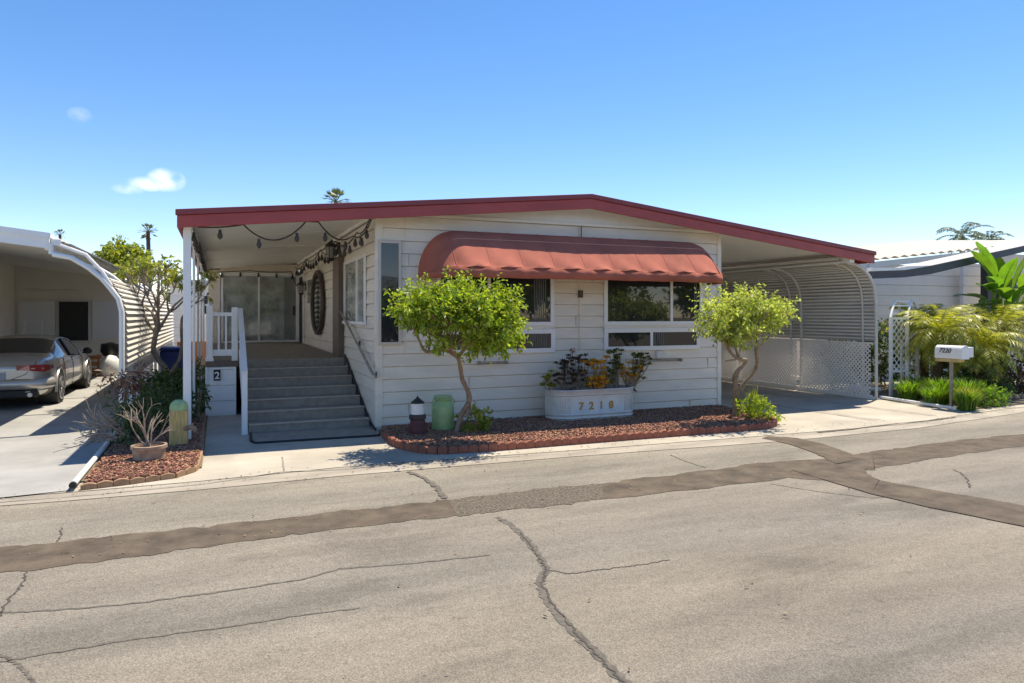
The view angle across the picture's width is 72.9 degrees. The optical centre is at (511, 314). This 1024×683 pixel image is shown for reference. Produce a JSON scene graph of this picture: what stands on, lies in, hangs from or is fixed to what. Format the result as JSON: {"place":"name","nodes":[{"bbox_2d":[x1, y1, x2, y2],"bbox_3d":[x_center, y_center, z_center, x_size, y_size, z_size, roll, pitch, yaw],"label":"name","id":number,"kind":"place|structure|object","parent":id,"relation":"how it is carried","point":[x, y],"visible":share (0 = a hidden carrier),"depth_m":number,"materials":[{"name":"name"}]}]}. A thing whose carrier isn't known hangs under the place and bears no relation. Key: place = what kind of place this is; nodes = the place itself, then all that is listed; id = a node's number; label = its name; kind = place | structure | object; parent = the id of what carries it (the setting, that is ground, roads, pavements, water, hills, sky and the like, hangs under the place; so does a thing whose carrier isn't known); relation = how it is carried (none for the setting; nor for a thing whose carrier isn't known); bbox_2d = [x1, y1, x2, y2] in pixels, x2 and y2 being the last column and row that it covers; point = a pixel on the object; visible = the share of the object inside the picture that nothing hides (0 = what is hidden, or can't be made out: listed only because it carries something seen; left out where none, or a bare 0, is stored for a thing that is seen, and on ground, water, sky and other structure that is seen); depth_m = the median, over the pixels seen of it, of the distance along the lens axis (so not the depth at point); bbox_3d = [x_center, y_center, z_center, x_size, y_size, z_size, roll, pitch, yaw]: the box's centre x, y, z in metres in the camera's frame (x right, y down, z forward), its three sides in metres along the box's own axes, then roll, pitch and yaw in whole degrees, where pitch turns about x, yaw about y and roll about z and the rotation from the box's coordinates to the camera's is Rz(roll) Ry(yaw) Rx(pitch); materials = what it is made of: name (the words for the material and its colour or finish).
{"place":"outdoors","nodes":[
{"label":"outdoors","id":0,"kind":"place"},
{"bbox_2d":[0,371,157,496],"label":"neighbour driveway","id":1,"kind":"structure","parent":0,"point":[34,435],"depth_m":10.83,"materials":[{"name":"concrete"}]},
{"bbox_2d":[0,334,91,403],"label":"parked car","id":2,"kind":"object","parent":1,"relation":"on","point":[45,369],"visible":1,"depth_m":14.92,"materials":[{"name":"silver metal"}]},
{"bbox_2d":[0,263,148,370],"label":"neighbour house","id":3,"kind":"structure","parent":1,"relation":"on","point":[80,312],"depth_m":22.93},
{"bbox_2d":[57,300,90,342],"bbox_3d":[-14.595,0.210,23.084,0.970,1.440,0.086,0,0,-23],"label":"window","id":4,"kind":"structure","parent":3,"relation":"in","point":[73,316],"depth_m":23.07,"materials":[{"name":"glass"}]},
{"bbox_2d":[0,226,173,415],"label":"neighbour carport","id":5,"kind":"object","parent":1,"relation":"on","point":[33,249],"visible":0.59,"depth_m":13.63,"materials":[{"name":"white paint"}]},
{"bbox_2d":[89,355,101,375],"bbox_3d":[-13.355,1.590,22.014,0.520,0.680,0.450,0,0,-23],"label":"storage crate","id":6,"kind":"object","parent":1,"relation":"on","point":[97,357],"visible":0.48,"depth_m":21.88,"materials":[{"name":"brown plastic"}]},
{"bbox_2d":[99,342,118,375],"bbox_3d":[-12.889,1.405,22.272,0.680,1.050,1.107,0,0,-23],"label":"covered stool","id":7,"kind":"object","parent":1,"relation":"on","point":[109,351],"visible":0.86,"depth_m":21.95,"materials":[{"name":"white"}]},
{"bbox_2d":[81,369,207,482],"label":"garden soil","id":8,"kind":"structure","parent":0,"point":[99,459],"depth_m":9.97,"materials":[{"name":"gravel"}]},
{"bbox_2d":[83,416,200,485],"bbox_3d":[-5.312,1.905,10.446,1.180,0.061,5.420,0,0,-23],"label":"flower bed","id":9,"kind":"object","parent":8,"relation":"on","point":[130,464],"visible":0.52,"depth_m":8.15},
{"bbox_2d":[53,396,124,452],"bbox_3d":[-5.785,1.458,9.451,0.714,0.731,0.742,0,0,-1],"label":"dry shrub","id":10,"kind":"object","parent":9,"relation":"on","point":[104,435],"visible":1,"depth_m":9.52,"materials":[{"name":"plant"}]},
{"bbox_2d":[86,390,156,446],"bbox_3d":[-5.745,1.660,10.204,0.929,1.061,1.509,0,0,-23],"label":"shrub","id":11,"kind":"object","parent":9,"relation":"on","point":[122,423],"visible":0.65,"depth_m":10.06,"materials":[{"name":"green plant"}]},
{"bbox_2d":[94,361,154,433],"bbox_3d":[-5.992,1.303,10.700,0.850,1.199,0.964,0,0,-23],"label":"shrub","id":12,"kind":"object","parent":9,"relation":"on","point":[124,383],"visible":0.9,"depth_m":10.70,"materials":[{"name":"green plant"}]},
{"bbox_2d":[111,378,197,439],"bbox_3d":[-5.900,1.550,11.569,1.188,1.092,2.790,0,0,-23],"label":"shrub","id":13,"kind":"object","parent":9,"relation":"on","point":[156,396],"visible":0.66,"depth_m":10.97,"materials":[{"name":"green plant"}]},
{"bbox_2d":[169,399,197,445],"bbox_3d":[-4.732,1.555,9.991,0.384,0.670,0.361,0,0,-23],"label":"ornament","id":14,"kind":"object","parent":9,"relation":"on","point":[178,420],"visible":0.92,"depth_m":9.91,"materials":[{"name":"green paint"}]},
{"bbox_2d":[80,414,205,489],"bbox_3d":[-4.814,1.900,10.486,1.043,0.076,5.583,0,0,-11],"label":"brick edging","id":15,"kind":"object","parent":8,"relation":"on","point":[122,481],"visible":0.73,"depth_m":8.03,"materials":[{"name":"brick"}]},
{"bbox_2d":[118,398,173,461],"bbox_3d":[-4.721,1.468,8.973,0.566,0.835,0.651,0,0,39],"label":"potted shrub","id":16,"kind":"object","parent":8,"relation":"on","point":[147,450],"visible":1,"depth_m":8.93,"materials":[{"name":"ceramic"}]},
{"bbox_2d":[111,254,219,394],"bbox_3d":[-7.596,0.320,15.069,2.305,3.212,1.833,0,0,30],"label":"plumeria tree","id":17,"kind":"object","parent":8,"relation":"on","point":[136,267],"visible":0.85,"depth_m":14.85,"materials":[{"name":"green plant"}]},
{"bbox_2d":[137,363,199,414],"bbox_3d":[-7.415,1.649,14.988,1.340,1.139,5.139,0,0,-23],"label":"shrub","id":18,"kind":"object","parent":8,"relation":"on","point":[162,378],"visible":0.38,"depth_m":13.59,"materials":[{"name":"green plant"}]},
{"bbox_2d":[159,346,191,377],"bbox_3d":[-8.873,1.375,18.289,0.764,1.089,0.700,0,0,-23],"label":"blue bin","id":19,"kind":"object","parent":8,"relation":"on","point":[169,355],"visible":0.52,"depth_m":17.97,"materials":[{"name":"blue"}]},
{"bbox_2d":[177,341,205,367],"bbox_3d":[-11.644,1.440,25.260,1.000,0.980,0.400,0,0,-23],"label":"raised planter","id":20,"kind":"object","parent":8,"relation":"on","point":[178,343],"visible":0.26,"depth_m":25.13,"materials":[{"name":"brown wood"}]},
{"bbox_2d":[191,355,212,422],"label":"shrub","id":21,"kind":"object","parent":8,"relation":"on","point":[201,397],"visible":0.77,"depth_m":12.15,"materials":[{"name":"green plant"}]},
{"bbox_2d":[163,280,207,345],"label":"house","id":22,"kind":"structure","parent":0,"point":[175,296],"depth_m":30.71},
{"bbox_2d":[0,412,1023,682],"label":"road","id":23,"kind":"structure","parent":0,"point":[834,574],"depth_m":5.03,"materials":[{"name":"asphalt"}]},
{"bbox_2d":[0,654,35,682],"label":"road crack","id":24,"kind":"object","parent":23,"relation":"on","point":[20,666],"visible":1,"depth_m":3.83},
{"bbox_2d":[0,607,359,661],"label":"road crack","id":25,"kind":"object","parent":23,"relation":"on","point":[181,632],"visible":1,"depth_m":4.25,"materials":[{"name":"asphalt"}]},
{"bbox_2d":[0,499,457,571],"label":"road patch","id":26,"kind":"object","parent":23,"relation":"on","point":[21,558],"visible":1,"depth_m":6.09,"materials":[{"name":"asphalt"}]},
{"bbox_2d":[1,554,489,612],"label":"road crack","id":27,"kind":"object","parent":23,"relation":"on","point":[232,589],"visible":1,"depth_m":4.90,"materials":[{"name":"asphalt"}]},
{"bbox_2d":[408,471,447,497],"bbox_3d":[-0.956,1.942,7.995,0.166,0.001,1.398,0,0,-25],"label":"road crack","id":28,"kind":"object","parent":23,"relation":"on","point":[437,488],"visible":1,"depth_m":7.89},
{"bbox_2d":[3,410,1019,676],"bbox_3d":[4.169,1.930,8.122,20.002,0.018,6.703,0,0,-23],"label":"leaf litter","id":29,"kind":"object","parent":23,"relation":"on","point":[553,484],"visible":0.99,"depth_m":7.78,"materials":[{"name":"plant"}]},
{"bbox_2d":[0,407,1023,505],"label":"gutter","id":30,"kind":"object","parent":23,"relation":"on","point":[300,475],"visible":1,"depth_m":9.07,"materials":[{"name":"concrete"}]},
{"bbox_2d":[0,456,511,501],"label":"road crack","id":31,"kind":"object","parent":30,"relation":"on","point":[244,477],"visible":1,"depth_m":8.25,"materials":[{"name":"concrete"}]},
{"bbox_2d":[820,417,955,431],"bbox_3d":[6.729,1.935,12.266,3.737,0.001,0.110,0,0,-27],"label":"road crack","id":32,"kind":"object","parent":30,"relation":"on","point":[885,424],"visible":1,"depth_m":12.13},
{"bbox_2d":[449,484,605,515],"bbox_3d":[0.241,1.946,7.363,1.918,0.001,0.761,0,0,-23],"label":"road patch","id":33,"kind":"object","parent":23,"relation":"on","point":[533,498],"visible":1,"depth_m":7.31,"materials":[{"name":"asphalt"}]},
{"bbox_2d":[494,517,632,682],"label":"road crack","id":34,"kind":"object","parent":23,"relation":"on","point":[559,617],"visible":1,"depth_m":4.49,"materials":[{"name":"asphalt"}]},
{"bbox_2d":[600,434,1023,498],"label":"road patch","id":35,"kind":"object","parent":23,"relation":"on","point":[745,473],"visible":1,"depth_m":8.73,"materials":[{"name":"asphalt"}]},
{"bbox_2d":[762,436,864,464],"bbox_3d":[4.400,1.942,10.072,0.697,0.001,2.168,0,0,-8],"label":"road patch","id":36,"kind":"object","parent":23,"relation":"on","point":[827,452],"visible":1,"depth_m":10.00,"materials":[{"name":"asphalt"}]},
{"bbox_2d":[794,461,1023,525],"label":"road patch","id":37,"kind":"object","parent":23,"relation":"on","point":[854,475],"visible":1,"depth_m":7.45,"materials":[{"name":"asphalt"}]},
{"bbox_2d":[0,0,1023,294],"label":"sky","id":38,"kind":"structure","parent":0,"point":[853,123],"materials":[{"name":"blue"}]},
{"bbox_2d":[10,362,1023,496],"bbox_3d":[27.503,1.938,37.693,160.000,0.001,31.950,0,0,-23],"label":"driveway","id":39,"kind":"structure","parent":0,"point":[231,450],"depth_m":10.62,"materials":[{"name":"concrete"}]},
{"bbox_2d":[69,430,117,488],"bbox_3d":[-5.742,1.875,9.733,0.072,0.068,4.600,0,0,-23],"label":"drain pipe","id":40,"kind":"object","parent":39,"relation":"on","point":[75,481],"visible":0.77,"depth_m":8.55,"materials":[{"name":"white paint"}]},
{"bbox_2d":[92,234,153,284],"bbox_3d":[-21.349,-1.245,37.965,3.584,6.412,3.176,0,0,-23],"label":"broadleaf tree","id":41,"kind":"object","parent":39,"relation":"on","point":[122,252],"visible":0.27,"depth_m":37.39,"materials":[{"name":"green plant"}]},
{"bbox_2d":[137,223,158,287],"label":"fan palm","id":42,"kind":"object","parent":39,"relation":"on","point":[147,236],"visible":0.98,"depth_m":49.91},
{"bbox_2d":[205,303,376,434],"bbox_3d":[-5.850,0.855,16.645,2.692,2.190,12.641,0,0,-23],"label":"porch","id":43,"kind":"object","parent":39,"relation":"on","point":[288,386],"visible":0.99,"depth_m":13.25,"materials":[{"name":"wood"}]},
{"bbox_2d":[249,426,380,443],"bbox_3d":[-3.166,1.916,11.173,2.012,0.040,1.041,0,0,-23],"label":"door mat","id":44,"kind":"object","parent":39,"relation":"on","point":[314,434],"depth_m":11.15,"materials":[{"name":"carpet"}]},
{"bbox_2d":[320,187,349,202],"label":"fan palm","id":45,"kind":"object","parent":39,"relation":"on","point":[334,193],"visible":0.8,"depth_m":41.79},
{"bbox_2d":[175,194,875,438],"bbox_3d":[-1.377,-0.163,20.008,14.210,4.225,16.666,0,0,-23],"label":"mobile home","id":46,"kind":"object","parent":39,"relation":"on","point":[598,274],"visible":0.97,"depth_m":13.01,"materials":[{"name":"paint"}]},
{"bbox_2d":[191,227,208,277],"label":"string lights","id":47,"kind":"object","parent":46,"relation":"attached to","point":[197,248],"visible":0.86,"depth_m":12.42,"materials":[{"name":"grey"}]},
{"bbox_2d":[221,273,297,342],"bbox_3d":[-8.182,-0.230,22.551,2.390,2.240,0.085,0,0,-23],"label":"sliding door","id":48,"kind":"structure","parent":46,"relation":"in","point":[269,303],"depth_m":22.59,"materials":[{"name":"glass"}]},
{"bbox_2d":[198,220,371,249],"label":"string lights","id":49,"kind":"object","parent":46,"relation":"hanging from","point":[296,239],"visible":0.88,"depth_m":10.94,"materials":[{"name":"grey"}]},
{"bbox_2d":[298,273,303,343],"bbox_3d":[-6.712,-0.200,22.078,0.051,2.180,1.260,0,0,-23],"label":"entry door","id":50,"kind":"structure","parent":46,"relation":"in","point":[301,277],"depth_m":21.98,"materials":[{"name":"black"}]},
{"bbox_2d":[306,276,312,305],"bbox_3d":[-5.895,-0.680,20.144,0.052,0.820,1.320,0,0,-23],"label":"window","id":51,"kind":"structure","parent":46,"relation":"in","point":[309,280],"depth_m":20.31,"materials":[{"name":"glass"}]},
{"bbox_2d":[310,254,324,334],"bbox_3d":[-5.115,-0.538,18.193,0.110,2.125,2.210,0,0,-23],"label":"oval wall ornament","id":52,"kind":"object","parent":46,"relation":"attached to","point":[317,302],"visible":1,"depth_m":18.23,"materials":[{"name":"brown metal"}]},
{"bbox_2d":[295,219,369,275],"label":"string lights","id":53,"kind":"object","parent":46,"relation":"attached to","point":[312,265],"visible":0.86,"depth_m":15.71,"materials":[{"name":"grey"}]},
{"bbox_2d":[342,254,365,324],"bbox_3d":[-3.091,-0.460,13.485,0.066,1.280,2.270,0,0,-23],"label":"window","id":54,"kind":"structure","parent":46,"relation":"in","point":[354,270],"depth_m":13.34,"materials":[{"name":"glass"}]},
{"bbox_2d":[378,240,401,344],"bbox_3d":[-2.077,-0.380,11.783,0.400,1.780,0.035,0,0,-23],"label":"window","id":55,"kind":"structure","parent":46,"relation":"in","point":[389,251],"depth_m":11.78,"materials":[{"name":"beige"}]},
{"bbox_2d":[437,277,553,325],"bbox_3d":[-0.262,-0.315,12.549,2.280,1.030,0.035,0,0,-23],"label":"window","id":56,"kind":"structure","parent":46,"relation":"in","point":[538,295],"depth_m":12.83,"materials":[{"name":"glass"}]},
{"bbox_2d":[440,329,554,354],"bbox_3d":[-0.253,0.480,12.553,2.300,0.440,0.035,0,0,-23],"label":"window","id":57,"kind":"structure","parent":46,"relation":"in","point":[543,340],"depth_m":12.84,"materials":[{"name":"glass"}]},
{"bbox_2d":[604,328,699,350],"bbox_3d":[2.828,0.480,13.854,2.270,0.440,0.035,0,0,-23],"label":"window","id":58,"kind":"structure","parent":46,"relation":"in","point":[630,339],"depth_m":13.82,"materials":[{"name":"glass"}]},
{"bbox_2d":[604,280,702,324],"bbox_3d":[2.861,-0.315,13.868,2.340,1.030,0.035,0,0,-23],"label":"window","id":59,"kind":"structure","parent":46,"relation":"in","point":[625,302],"depth_m":13.83,"materials":[{"name":"glass"}]},
{"bbox_2d":[381,404,771,446],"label":"mulch","id":60,"kind":"object","parent":39,"relation":"on","point":[674,418],"visible":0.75,"depth_m":11.64,"materials":[{"name":"gravel"}]},
{"bbox_2d":[408,395,426,433],"bbox_3d":[-1.499,1.570,11.004,0.277,0.600,0.277,0,0,45],"label":"lighthouse ornament","id":61,"kind":"object","parent":60,"relation":"on","point":[417,418],"visible":1,"depth_m":10.91,"materials":[{"name":"red paint"}]},
{"bbox_2d":[431,395,454,430],"bbox_3d":[-1.139,1.603,11.438,0.368,0.575,0.368,0,0,22],"label":"milk can","id":62,"kind":"object","parent":60,"relation":"on","point":[442,411],"visible":0.98,"depth_m":11.29,"materials":[{"name":"green metal"}]},
{"bbox_2d":[382,265,532,431],"bbox_3d":[-0.786,0.599,10.284,2.284,2.700,1.768,0,0,-23],"label":"tree","id":63,"kind":"object","parent":60,"relation":"on","point":[435,311],"visible":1,"depth_m":10.10,"materials":[{"name":"green plant"}]},
{"bbox_2d":[452,400,493,432],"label":"plant","id":64,"kind":"object","parent":60,"relation":"on","point":[483,419],"visible":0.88,"depth_m":11.19,"materials":[{"name":"green plant"}]},
{"bbox_2d":[382,411,776,453],"bbox_3d":[1.568,1.879,11.531,7.157,0.118,1.771,0,0,-23],"label":"brick edging","id":65,"kind":"object","parent":60,"relation":"on","point":[443,449],"visible":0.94,"depth_m":10.38,"materials":[{"name":"brick"}]},
{"bbox_2d":[544,384,636,420],"bbox_3d":[1.453,1.623,12.793,1.846,0.575,0.676,0,0,-23],"label":"stock tank planter","id":66,"kind":"object","parent":60,"relation":"on","point":[583,403],"visible":0.95,"depth_m":12.45,"materials":[{"name":"white metal"}]},
{"bbox_2d":[539,369,556,392],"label":"succulent","id":67,"kind":"object","parent":66,"relation":"on","point":[551,384],"visible":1,"depth_m":12.31,"materials":[{"name":"green plant"}]},
{"bbox_2d":[552,359,575,389],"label":"succulent","id":68,"kind":"object","parent":66,"relation":"in","point":[563,377],"visible":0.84,"depth_m":12.53,"materials":[{"name":"plant"}]},
{"bbox_2d":[562,353,590,389],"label":"succulent","id":69,"kind":"object","parent":66,"relation":"in","point":[578,382],"visible":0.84,"depth_m":12.65,"materials":[{"name":"plant"}]},
{"bbox_2d":[581,355,609,388],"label":"succulent","id":70,"kind":"object","parent":66,"relation":"in","point":[592,365],"visible":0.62,"depth_m":12.64,"materials":[{"name":"plant"}]},
{"bbox_2d":[584,375,609,388],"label":"succulent","id":71,"kind":"object","parent":66,"relation":"in","point":[600,381],"visible":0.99,"depth_m":12.49,"materials":[{"name":"plant"}]},
{"bbox_2d":[601,366,615,388],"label":"succulent","id":72,"kind":"object","parent":66,"relation":"in","point":[609,371],"visible":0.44,"depth_m":12.81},
{"bbox_2d":[604,348,625,387],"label":"succulent","id":73,"kind":"object","parent":66,"relation":"in","point":[616,363],"visible":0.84,"depth_m":12.96,"materials":[{"name":"plant"}]},
{"bbox_2d":[618,359,643,387],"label":"succulent","id":74,"kind":"object","parent":66,"relation":"in","point":[628,381],"visible":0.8,"depth_m":12.99,"materials":[{"name":"plant"}]},
{"bbox_2d":[630,352,653,388],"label":"succulent","id":75,"kind":"object","parent":66,"relation":"in","point":[635,355],"visible":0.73,"depth_m":13.11,"materials":[{"name":"plant"}]},
{"bbox_2d":[685,280,801,414],"bbox_3d":[4.160,0.656,12.408,2.127,2.566,1.515,0,0,-1],"label":"tree","id":76,"kind":"object","parent":60,"relation":"on","point":[751,315],"visible":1,"depth_m":12.26,"materials":[{"name":"green plant"}]},
{"bbox_2d":[731,391,785,422],"bbox_3d":[4.473,1.788,12.592,0.946,0.756,0.840,0,0,16],"label":"plant","id":77,"kind":"object","parent":60,"relation":"on","point":[761,405],"visible":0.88,"depth_m":12.55,"materials":[{"name":"green plant"}]},
{"bbox_2d":[721,259,879,399],"bbox_3d":[5.050,0.338,22.399,1.219,3.199,14.660,0,0,-23],"label":"carport screen","id":78,"kind":"object","parent":39,"relation":"on","point":[839,302],"visible":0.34,"depth_m":17.33,"materials":[{"name":"metal"}]},
{"bbox_2d":[721,396,880,419],"bbox_3d":[4.619,1.935,17.221,0.388,0.001,9.868,0,0,-25],"label":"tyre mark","id":79,"kind":"object","parent":39,"relation":"on","point":[815,410],"visible":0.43,"depth_m":13.90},
{"bbox_2d":[721,387,933,415],"bbox_3d":[6.010,1.935,17.811,0.398,0.001,9.865,0,0,-24],"label":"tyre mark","id":80,"kind":"object","parent":39,"relation":"on","point":[838,403],"visible":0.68,"depth_m":15.15,"materials":[{"name":"concrete"}]},
{"bbox_2d":[879,396,956,409],"bbox_3d":[8.719,1.890,14.982,0.072,0.070,2.006,0,0,-14],"label":"border pipe","id":81,"kind":"object","parent":39,"relation":"on","point":[920,403],"visible":1,"depth_m":14.86,"materials":[{"name":"white paint"}]},
{"bbox_2d":[952,304,1023,393],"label":"date palm","id":82,"kind":"object","parent":39,"relation":"on","point":[1006,318],"visible":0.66,"depth_m":16.77,"materials":[{"name":"plant"}]},
{"bbox_2d":[953,241,1023,384],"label":"bird of paradise","id":83,"kind":"object","parent":39,"relation":"on","point":[1001,273],"visible":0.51,"depth_m":17.95,"materials":[{"name":"green plant"}]},
{"bbox_2d":[1005,350,1023,393],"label":"undergrowth","id":84,"kind":"object","parent":39,"relation":"on","point":[1019,385],"visible":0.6,"depth_m":16.71,"materials":[{"name":"green plant"}]},
{"bbox_2d":[721,240,1023,382],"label":"neighbour house","id":85,"kind":"structure","parent":0,"point":[942,279],"depth_m":21.67,"materials":[{"name":"paint"}]},
{"bbox_2d":[796,381,1023,407],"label":"garden soil","id":86,"kind":"structure","parent":0,"point":[884,391],"depth_m":16.74,"materials":[{"name":"soil"}]},
{"bbox_2d":[820,318,953,386],"bbox_3d":[10.012,1.134,18.654,4.554,2.249,1.663,0,0,-23],"label":"shrub","id":87,"kind":"object","parent":86,"relation":"on","point":[883,365],"visible":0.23,"depth_m":18.45,"materials":[{"name":"green plant"}]},
{"bbox_2d":[889,300,918,395],"bbox_3d":[9.648,0.776,17.035,0.329,2.308,1.754,0,0,41],"label":"garden arbor","id":88,"kind":"object","parent":86,"relation":"on","point":[903,366],"visible":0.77,"depth_m":16.66,"materials":[{"name":"white paint"}]},
{"bbox_2d":[890,378,926,400],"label":"grass clump","id":89,"kind":"object","parent":86,"relation":"on","point":[907,391],"visible":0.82,"depth_m":15.48,"materials":[{"name":"plant"}]},
{"bbox_2d":[898,374,928,398],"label":"grass clump","id":90,"kind":"object","parent":86,"relation":"on","point":[922,381],"visible":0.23,"depth_m":16.12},
{"bbox_2d":[879,303,972,385],"bbox_3d":[10.462,0.817,17.646,2.067,2.244,2.154,0,0,-23],"label":"date palm","id":91,"kind":"object","parent":86,"relation":"on","point":[923,371],"visible":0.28,"depth_m":17.63,"materials":[{"name":"plant"}]},
{"bbox_2d":[917,386,946,403],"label":"grass clump","id":92,"kind":"object","parent":86,"relation":"on","point":[932,396],"visible":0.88,"depth_m":14.62,"materials":[{"name":"plant"}]},
{"bbox_2d":[915,385,948,404],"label":"grass clump","id":93,"kind":"object","parent":86,"relation":"on","point":[942,400],"visible":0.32,"depth_m":14.81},
{"bbox_2d":[914,375,959,403],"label":"grass clump","id":94,"kind":"object","parent":86,"relation":"on","point":[930,382],"visible":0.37,"depth_m":15.06,"materials":[{"name":"plant"}]},
{"bbox_2d":[884,305,997,382],"bbox_3d":[10.111,0.843,16.463,2.070,2.179,2.146,0,0,-23],"label":"date palm","id":95,"kind":"object","parent":86,"relation":"on","point":[938,334],"visible":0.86,"depth_m":16.25,"materials":[{"name":"plant"}]},
{"bbox_2d":[935,345,973,405],"bbox_3d":[9.197,1.276,14.418,0.378,1.308,0.590,0,0,-23],"label":"mailbox","id":96,"kind":"object","parent":86,"relation":"on","point":[950,354],"visible":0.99,"depth_m":14.35,"materials":[{"name":"white paint"}]},
{"bbox_2d":[961,345,968,359],"bbox_3d":[9.236,0.763,14.130,0.226,0.283,0.029,0,0,-23],"label":"door","id":97,"kind":"structure","parent":96,"relation":"in","point":[964,349],"depth_m":14.11,"materials":[{"name":"white paint"}]},
{"bbox_2d":[930,362,987,385],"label":"undergrowth","id":98,"kind":"object","parent":86,"relation":"on","point":[946,366],"visible":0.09,"depth_m":17.39,"materials":[{"name":"green plant"}]},
{"bbox_2d":[946,377,985,393],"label":"grass clump","id":99,"kind":"object","parent":86,"relation":"on","point":[961,383],"visible":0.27,"depth_m":14.78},
{"bbox_2d":[947,389,984,410],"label":"grass clump","id":100,"kind":"object","parent":86,"relation":"on","point":[968,401],"visible":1,"depth_m":13.94,"materials":[{"name":"plant"}]},
{"bbox_2d":[953,385,986,399],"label":"grass clump","id":101,"kind":"object","parent":86,"relation":"on","point":[964,389],"visible":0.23,"depth_m":14.31,"materials":[{"name":"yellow plant"}]},
{"bbox_2d":[932,324,1023,387],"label":"date palm","id":102,"kind":"object","parent":86,"relation":"on","point":[984,358],"visible":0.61,"depth_m":15.78,"materials":[{"name":"plant"}]},
{"bbox_2d":[956,357,1019,395],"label":"undergrowth","id":103,"kind":"object","parent":86,"relation":"on","point":[1002,381],"visible":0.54,"depth_m":15.80,"materials":[{"name":"green plant"}]},
{"bbox_2d":[966,383,1015,408],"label":"groundcover shrub","id":104,"kind":"object","parent":86,"relation":"on","point":[991,397],"visible":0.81,"depth_m":14.61,"materials":[{"name":"green plant"}]},
{"bbox_2d":[935,222,993,253],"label":"feather palm","id":105,"kind":"object","parent":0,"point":[967,229],"visible":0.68,"depth_m":47.84,"materials":[{"name":"plant"}]},
{"bbox_2d":[971,230,1013,250],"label":"feather palm","id":106,"kind":"object","parent":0,"point":[991,236],"visible":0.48,"depth_m":57.65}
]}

